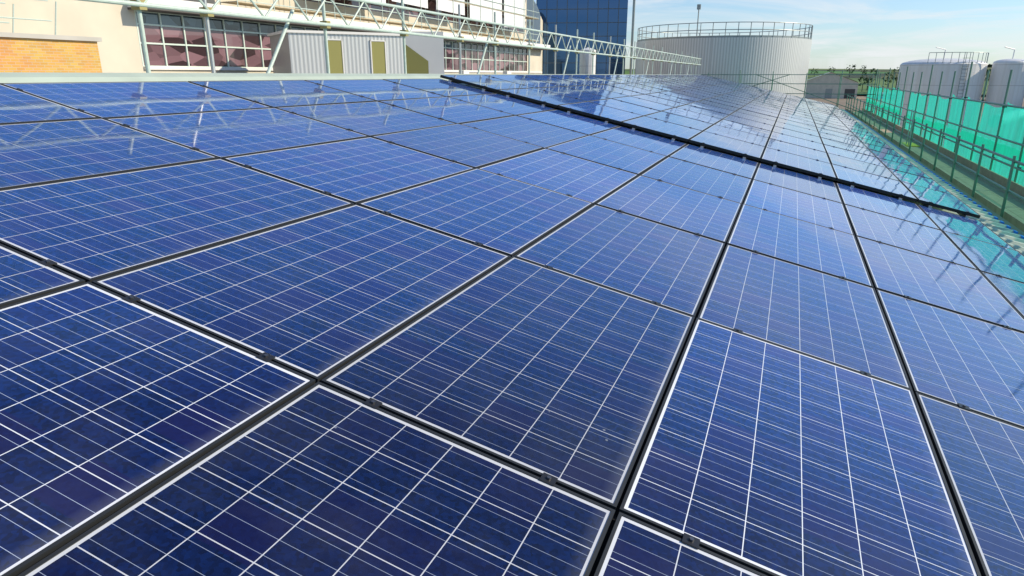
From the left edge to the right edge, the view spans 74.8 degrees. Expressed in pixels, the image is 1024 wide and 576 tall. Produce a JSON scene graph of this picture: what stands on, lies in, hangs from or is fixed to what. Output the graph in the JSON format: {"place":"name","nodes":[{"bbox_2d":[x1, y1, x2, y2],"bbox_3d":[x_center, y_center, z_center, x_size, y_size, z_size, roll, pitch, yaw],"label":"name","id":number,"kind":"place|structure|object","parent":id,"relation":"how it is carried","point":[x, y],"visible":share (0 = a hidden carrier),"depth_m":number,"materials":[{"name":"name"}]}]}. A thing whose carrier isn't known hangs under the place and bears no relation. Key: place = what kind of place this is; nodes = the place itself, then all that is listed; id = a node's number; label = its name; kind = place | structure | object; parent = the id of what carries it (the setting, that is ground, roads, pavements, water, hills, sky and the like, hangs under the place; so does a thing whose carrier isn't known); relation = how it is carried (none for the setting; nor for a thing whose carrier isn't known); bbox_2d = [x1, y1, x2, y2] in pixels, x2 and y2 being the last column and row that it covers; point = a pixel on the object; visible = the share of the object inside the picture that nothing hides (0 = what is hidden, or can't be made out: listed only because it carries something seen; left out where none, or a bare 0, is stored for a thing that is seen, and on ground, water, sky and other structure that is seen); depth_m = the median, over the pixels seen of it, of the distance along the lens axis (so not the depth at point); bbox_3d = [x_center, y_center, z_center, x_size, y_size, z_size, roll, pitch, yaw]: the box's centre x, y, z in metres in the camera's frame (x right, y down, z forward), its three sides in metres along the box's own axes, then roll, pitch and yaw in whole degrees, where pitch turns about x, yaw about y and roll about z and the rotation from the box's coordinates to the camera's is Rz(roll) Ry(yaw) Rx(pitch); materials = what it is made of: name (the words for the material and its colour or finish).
{"place":"outdoors","nodes":[
{"label":"outdoors","id":0,"kind":"place"},
{"bbox_2d":[0,0,549,73],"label":"building","id":1,"kind":"structure","parent":0,"point":[176,42],"depth_m":29.89,"materials":[{"name":"beige paint"}]},
{"bbox_2d":[0,32,101,72],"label":"brick block","id":2,"kind":"structure","parent":1,"relation":"on","point":[23,52],"depth_m":19.08,"materials":[{"name":"brick"}]},
{"bbox_2d":[267,30,403,73],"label":"shed","id":3,"kind":"structure","parent":1,"relation":"on","point":[301,51],"depth_m":28.15,"materials":[{"name":"grey metal"}]},
{"bbox_2d":[405,31,444,73],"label":"stair block","id":4,"kind":"structure","parent":1,"relation":"on","point":[424,55],"depth_m":33.70,"materials":[{"name":"white"}]},
{"bbox_2d":[534,0,1023,68],"label":"sky","id":5,"kind":"structure","parent":0,"point":[878,34],"materials":[{"name":"blue"}]},
{"bbox_2d":[625,67,991,93],"bbox_3d":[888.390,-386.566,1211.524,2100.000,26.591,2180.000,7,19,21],"label":"hedge","id":6,"kind":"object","parent":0,"point":[853,77],"depth_m":655.57,"materials":[{"name":"green plant"}]},
{"bbox_2d":[811,64,990,91],"bbox_3d":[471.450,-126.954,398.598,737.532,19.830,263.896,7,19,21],"label":"trees","id":7,"kind":"object","parent":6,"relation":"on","point":[872,70],"visible":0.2,"depth_m":383.57,"materials":[{"name":"green plant"}]},
{"bbox_2d":[806,96,1023,124],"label":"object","id":8,"kind":"structure","parent":0,"point":[843,101],"depth_m":278.62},
{"bbox_2d":[635,37,811,97],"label":"process tank","id":9,"kind":"object","parent":8,"relation":"on","point":[746,55],"visible":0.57,"depth_m":52.69,"materials":[{"name":"silver metal"}]},
{"bbox_2d":[696,4,700,35],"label":"antenna mast","id":10,"kind":"object","parent":9,"relation":"on","point":[698,7],"visible":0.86,"depth_m":57.58,"materials":[{"name":"silver metal"}]},
{"bbox_2d":[637,22,812,41],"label":"tank railing","id":11,"kind":"object","parent":9,"relation":"on","point":[739,35],"visible":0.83,"depth_m":52.82,"materials":[{"name":"grey metal"}]},
{"bbox_2d":[690,70,879,113],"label":"gable scaffold","id":12,"kind":"object","parent":8,"relation":"on","point":[772,83],"visible":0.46,"depth_m":42.34,"materials":[{"name":"grey"}]},
{"bbox_2d":[805,72,858,98],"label":"site shed","id":13,"kind":"structure","parent":8,"relation":"on","point":[824,86],"depth_m":325.84,"materials":[{"name":"grey metal"}]},
{"bbox_2d":[845,62,1023,231],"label":"scaffold fence","id":14,"kind":"object","parent":8,"relation":"on","point":[1000,195],"visible":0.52,"depth_m":17.85,"materials":[{"name":"green"}]},
{"bbox_2d":[865,86,1023,185],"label":"debris netting","id":15,"kind":"object","parent":14,"relation":"attached to","point":[1012,126],"visible":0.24,"depth_m":19.05,"materials":[{"name":"teal fabric"}]},
{"bbox_2d":[896,58,987,146],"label":"storage tank","id":16,"kind":"object","parent":8,"relation":"on","point":[976,81],"visible":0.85,"depth_m":62.19,"materials":[{"name":"white metal"}]},
{"bbox_2d":[927,47,1019,180],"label":"tank fittings","id":17,"kind":"object","parent":8,"relation":"on","point":[962,68],"visible":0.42,"depth_m":61.24,"materials":[{"name":"silver metal"}]},
{"bbox_2d":[984,59,1023,106],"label":"storage tank","id":18,"kind":"object","parent":8,"relation":"on","point":[998,80],"visible":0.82,"depth_m":60.89,"materials":[{"name":"white metal"}]},
{"label":"ground","id":19,"kind":"structure","parent":0,"visible":0},
{"bbox_2d":[0,72,1023,254],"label":"roof","id":20,"kind":"structure","parent":19,"relation":"on","point":[1011,234],"depth_m":8.78,"materials":[{"name":"grey metal"}]},
{"bbox_2d":[78,0,700,74],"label":"truss","id":21,"kind":"object","parent":20,"relation":"on","point":[204,11],"visible":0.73,"depth_m":11.41,"materials":[{"name":"grey metal"}]},
{"bbox_2d":[0,75,1023,575],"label":"solar panel frames","id":22,"kind":"structure","parent":20,"relation":"on","point":[188,463],"depth_m":2.83,"materials":[{"name":"silver metal"}]},
{"bbox_2d":[0,75,1023,575],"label":"solar panels","id":23,"kind":"object","parent":22,"relation":"in","point":[780,461],"visible":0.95,"depth_m":2.71,"materials":[{"name":"blue glass"}]},
{"bbox_2d":[13,75,1011,548],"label":"panel clamps","id":24,"kind":"object","parent":22,"relation":"attached to","point":[551,481],"visible":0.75,"depth_m":3.29,"materials":[{"name":"silver metal"}]},
{"bbox_2d":[448,80,969,217],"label":"clamps","id":25,"kind":"object","parent":20,"relation":"on","point":[898,198],"visible":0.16,"depth_m":9.70,"materials":[{"name":"metal"}]},
{"bbox_2d":[526,0,635,73],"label":"buildings","id":26,"kind":"structure","parent":19,"relation":"on","point":[603,20],"depth_m":92.21,"materials":[{"name":"blue glass"}]}
]}

